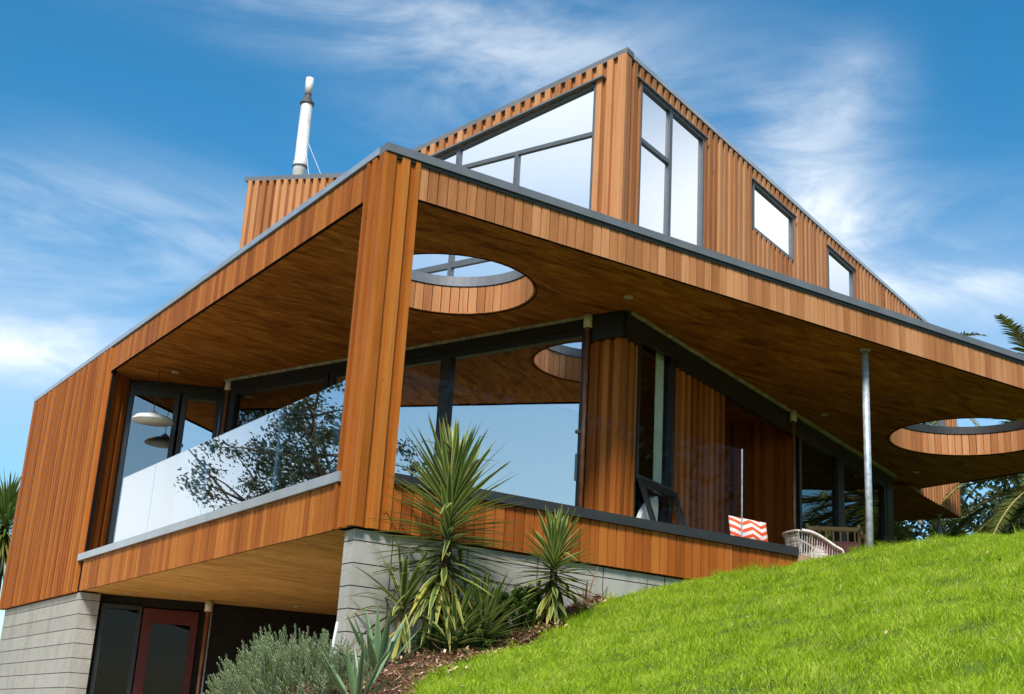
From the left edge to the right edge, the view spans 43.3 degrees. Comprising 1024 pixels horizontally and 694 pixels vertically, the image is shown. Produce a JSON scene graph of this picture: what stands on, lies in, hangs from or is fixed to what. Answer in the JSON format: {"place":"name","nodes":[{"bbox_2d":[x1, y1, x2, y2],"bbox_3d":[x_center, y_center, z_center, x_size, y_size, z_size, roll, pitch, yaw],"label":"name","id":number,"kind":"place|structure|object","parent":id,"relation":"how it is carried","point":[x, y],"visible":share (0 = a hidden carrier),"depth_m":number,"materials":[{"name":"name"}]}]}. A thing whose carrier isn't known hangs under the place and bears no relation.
{"place":"outdoors","nodes":[
{"label":"outdoors","id":0,"kind":"place"},
{"bbox_2d":[0,0,1023,637],"label":"sky","id":1,"kind":"structure","parent":0,"point":[132,132],"materials":[{"name":"blue"}]},
{"bbox_2d":[403,525,1023,693],"bbox_3d":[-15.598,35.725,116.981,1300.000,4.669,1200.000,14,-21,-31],"label":"ground","id":2,"kind":"structure","parent":0,"point":[731,690],"depth_m":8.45,"materials":[{"name":"green plant"}]},
{"bbox_2d":[0,468,20,590],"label":"cabbage tree","id":3,"kind":"object","parent":2,"relation":"on","point":[8,497],"visible":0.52,"depth_m":27.45,"materials":[{"name":"green plant"}]},
{"bbox_2d":[264,593,613,693],"bbox_3d":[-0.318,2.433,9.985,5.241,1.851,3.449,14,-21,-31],"label":"mulch","id":4,"kind":"object","parent":2,"relation":"on","point":[572,608],"visible":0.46,"depth_m":10.43,"materials":[{"name":"brown wood"}]},
{"bbox_2d":[232,662,298,693],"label":"flax plant","id":5,"kind":"object","parent":4,"relation":"on","point":[279,682],"visible":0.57,"depth_m":9.80,"materials":[{"name":"green plant"}]},
{"bbox_2d":[202,624,383,693],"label":"lavender bush","id":6,"kind":"object","parent":4,"relation":"on","point":[281,658],"visible":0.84,"depth_m":9.80,"materials":[{"name":"green plant"}]},
{"bbox_2d":[324,622,338,684],"bbox_3d":[-1.439,2.502,10.152,0.106,0.673,0.028,-2,-18,17],"label":"stake","id":7,"kind":"object","parent":4,"relation":"on","point":[335,634],"visible":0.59,"depth_m":10.20,"materials":[{"name":"white paint"}]},
{"bbox_2d":[290,641,431,693],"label":"flax plant","id":8,"kind":"object","parent":4,"relation":"on","point":[356,680],"visible":0.99,"depth_m":9.33,"materials":[{"name":"green plant"}]},
{"bbox_2d":[328,603,452,674],"bbox_3d":[-1.059,2.368,10.347,1.121,0.604,0.997,14,-21,-31],"label":"agave","id":9,"kind":"object","parent":4,"relation":"on","point":[377,646],"visible":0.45,"depth_m":10.19,"materials":[{"name":"green plant"}]},
{"bbox_2d":[340,540,463,663],"bbox_3d":[-0.926,2.210,11.005,1.143,1.151,1.112,0,-18,12],"label":"yucca","id":10,"kind":"object","parent":4,"relation":"on","point":[411,587],"visible":0.75,"depth_m":10.93,"materials":[{"name":"green plant"}]},
{"bbox_2d":[360,413,527,654],"bbox_3d":[-0.573,1.617,11.329,1.550,2.165,1.510,14,-21,-31],"label":"yucca","id":11,"kind":"object","parent":4,"relation":"on","point":[458,469],"visible":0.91,"depth_m":11.21,"materials":[{"name":"green plant"}]},
{"bbox_2d":[405,574,506,659],"bbox_3d":[-0.498,2.534,10.856,1.041,1.309,1.141,14,-21,-31],"label":"yucca","id":12,"kind":"object","parent":4,"relation":"on","point":[469,593],"visible":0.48,"depth_m":10.80,"materials":[{"name":"green plant"}]},
{"bbox_2d":[410,615,511,654],"bbox_3d":[-0.413,2.537,11.064,0.971,0.502,0.655,14,-21,-31],"label":"shrub","id":13,"kind":"object","parent":4,"relation":"on","point":[428,643],"visible":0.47,"depth_m":10.86,"materials":[{"name":"green plant"}]},
{"bbox_2d":[438,569,535,648],"bbox_3d":[-0.291,2.514,11.111,0.989,1.255,1.074,-9,-22,35],"label":"yucca","id":14,"kind":"object","parent":4,"relation":"on","point":[490,601],"visible":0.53,"depth_m":11.05,"materials":[{"name":"green plant"}]},
{"bbox_2d":[491,582,545,634],"bbox_3d":[0.107,2.444,11.873,0.717,0.577,0.561,14,-21,-31],"label":"shrub","id":15,"kind":"object","parent":4,"relation":"on","point":[519,595],"visible":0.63,"depth_m":11.74,"materials":[{"name":"green plant"}]},
{"bbox_2d":[509,503,602,628],"bbox_3d":[0.419,2.083,11.878,0.957,1.281,0.953,14,-21,-31],"label":"yucca","id":16,"kind":"object","parent":4,"relation":"on","point":[550,604],"visible":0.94,"depth_m":11.84,"materials":[{"name":"green plant"}]},
{"bbox_2d":[572,567,600,604],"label":"weed","id":17,"kind":"object","parent":4,"relation":"on","point":[585,594],"visible":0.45,"depth_m":12.44,"materials":[{"name":"green plant"}]},
{"bbox_2d":[0,47,1023,693],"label":"timber house","id":18,"kind":"structure","parent":2,"relation":"on","point":[610,295],"depth_m":16.57,"materials":[{"name":"brown wood"}]},
{"bbox_2d":[89,603,142,693],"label":"window","id":19,"kind":"structure","parent":18,"relation":"in","point":[104,605],"depth_m":18.37,"materials":[{"name":"black metal"}]},
{"bbox_2d":[106,389,180,544],"bbox_3d":[-5.537,1.940,19.385,0.760,2.630,0.090,6,-18,-7],"label":"window","id":20,"kind":"structure","parent":18,"relation":"in","point":[177,396],"depth_m":19.53,"materials":[{"name":"black metal"}]},
{"bbox_2d":[131,370,172,426],"bbox_3d":[-5.244,0.719,19.019,0.600,0.788,0.600,14,-21,-31],"label":"pendant lamp","id":21,"kind":"object","parent":18,"relation":"hanging from","point":[153,418],"visible":1,"depth_m":18.84,"materials":[{"name":"white metal"}]},
{"bbox_2d":[132,608,198,693],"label":"door","id":22,"kind":"structure","parent":18,"relation":"in","point":[158,616],"depth_m":18.58,"materials":[{"name":"red wood"}]},
{"bbox_2d":[175,394,220,454],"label":"window","id":23,"kind":"structure","parent":18,"relation":"in","point":[186,397],"depth_m":19.74,"materials":[{"name":"black metal"}]},
{"bbox_2d":[227,373,329,431],"bbox_3d":[-3.436,1.758,18.412,1.990,2.630,0.090,-9,-22,35],"label":"window","id":24,"kind":"structure","parent":18,"relation":"in","point":[236,392],"depth_m":18.94,"materials":[{"name":"black metal"}]},
{"bbox_2d":[329,353,445,479],"bbox_3d":[-1.769,1.483,17.229,2.115,2.630,0.070,-9,-22,35],"label":"window","id":25,"kind":"structure","parent":18,"relation":"in","point":[423,377],"depth_m":17.04,"materials":[{"name":"clear glass"}]},
{"bbox_2d":[412,83,595,276],"bbox_3d":[-0.505,-1.913,17.446,3.800,2.670,0.074,-9,-21,34],"label":"window","id":26,"kind":"structure","parent":18,"relation":"in","point":[549,150],"depth_m":17.05,"materials":[{"name":"clear glass"}]},
{"bbox_2d":[438,329,589,507],"bbox_3d":[-0.019,1.187,15.963,2.225,2.630,0.090,-9,-22,35],"label":"window","id":27,"kind":"structure","parent":18,"relation":"in","point":[527,394],"depth_m":15.97,"materials":[{"name":"clear glass"}]},
{"bbox_2d":[636,496,657,520],"bbox_3d":[1.585,2.082,15.287,0.060,0.714,0.492,-8,-21,33],"label":"lampshade","id":28,"kind":"object","parent":18,"relation":"on","point":[642,513],"visible":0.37,"depth_m":15.40,"materials":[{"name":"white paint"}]},
{"bbox_2d":[634,342,675,490],"bbox_3d":[1.735,0.822,15.826,0.090,1.800,0.960,-8,-21,33],"label":"window","id":29,"kind":"structure","parent":18,"relation":"in","point":[671,364],"depth_m":16.02,"materials":[{"name":"black metal"}]},
{"bbox_2d":[637,478,686,526],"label":"awning window","id":30,"kind":"structure","parent":18,"relation":"in","point":[643,483],"depth_m":15.37,"materials":[{"name":"black metal"}]},
{"bbox_2d":[638,83,704,246],"bbox_3d":[2.102,-1.942,17.163,0.074,2.650,1.810,-9,-21,34],"label":"window","id":31,"kind":"structure","parent":18,"relation":"in","point":[672,153],"depth_m":17.27,"materials":[{"name":"clear glass"}]},
{"bbox_2d":[728,515,767,541],"bbox_3d":[2.697,2.106,14.698,0.601,0.297,0.137,14,-21,-31],"label":"cushion","id":32,"kind":"object","parent":18,"relation":"on","point":[753,529],"visible":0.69,"depth_m":14.64,"materials":[{"name":"fabric"}]},
{"bbox_2d":[752,181,794,261],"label":"window","id":33,"kind":"structure","parent":18,"relation":"in","point":[770,219],"depth_m":20.00,"materials":[{"name":"clear glass"}]},
{"bbox_2d":[782,529,843,557],"bbox_3d":[3.827,2.707,16.533,0.724,0.638,0.680,4,-18,-3],"label":"wicker armchair","id":34,"kind":"object","parent":18,"relation":"on","point":[787,540],"visible":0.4,"depth_m":16.31,"materials":[{"name":"wicker"}]},
{"bbox_2d":[795,431,840,553],"bbox_3d":[4.735,2.740,19.934,0.090,2.600,1.720,-8,-21,33],"label":"window","id":35,"kind":"structure","parent":18,"relation":"in","point":[805,438],"depth_m":20.17,"materials":[{"name":"black metal"}]},
{"bbox_2d":[805,523,865,555],"bbox_3d":[4.425,2.865,17.612,0.791,1.049,0.917,1,-18,9],"label":"wooden armchair","id":36,"kind":"object","parent":18,"relation":"on","point":[845,545],"visible":0.45,"depth_m":17.99,"materials":[{"name":"brown wood"}]},
{"bbox_2d":[827,247,854,297],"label":"window","id":37,"kind":"structure","parent":18,"relation":"in","point":[840,275],"depth_m":22.16,"materials":[{"name":"clear glass"}]},
{"bbox_2d":[841,456,887,545],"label":"window","id":38,"kind":"structure","parent":18,"relation":"in","point":[848,464],"depth_m":22.37,"materials":[{"name":"black metal"}]},
{"bbox_2d":[921,420,944,425],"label":"window","id":39,"kind":"structure","parent":18,"relation":"in","point":[942,422],"depth_m":25.67,"materials":[{"name":"clear glass"}]},
{"bbox_2d":[443,543,1020,693],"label":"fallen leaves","id":40,"kind":"object","parent":2,"relation":"on","point":[786,632],"visible":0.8,"depth_m":9.02,"materials":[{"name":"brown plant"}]},
{"bbox_2d":[894,506,987,543],"bbox_3d":[9.630,6.268,29.604,6.183,6.326,6.115,14,-21,-31],"label":"palm tree","id":41,"kind":"object","parent":2,"relation":"on","point":[905,536],"visible":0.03,"depth_m":29.41,"materials":[{"name":"green plant"}]},
{"bbox_2d":[899,489,987,539],"bbox_3d":[8.653,7.314,41.603,10.885,8.384,10.171,8,-18,-15],"label":"tree","id":42,"kind":"object","parent":2,"relation":"on","point":[911,526],"visible":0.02,"depth_m":39.98,"materials":[{"name":"green plant"}]},
{"bbox_2d":[895,331,1006,535],"bbox_3d":[9.009,3.795,31.784,7.018,8.402,7.040,14,-21,-31],"label":"palm tree","id":43,"kind":"object","parent":2,"relation":"on","point":[964,504],"visible":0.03,"depth_m":30.96,"materials":[{"name":"green plant"}]},
{"bbox_2d":[908,478,1023,537],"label":"tree","id":44,"kind":"object","parent":2,"relation":"on","point":[1010,527],"visible":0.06,"depth_m":38.20,"materials":[{"name":"green plant"}]},
{"bbox_2d":[915,313,1023,536],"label":"palm tree","id":45,"kind":"object","parent":2,"relation":"on","point":[999,520],"visible":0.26,"depth_m":25.86,"materials":[{"name":"green plant"}]},
{"bbox_2d":[948,482,1023,533],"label":"palm tree","id":46,"kind":"object","parent":2,"relation":"on","point":[972,525],"visible":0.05,"depth_m":30.59,"materials":[{"name":"green plant"}]}
]}

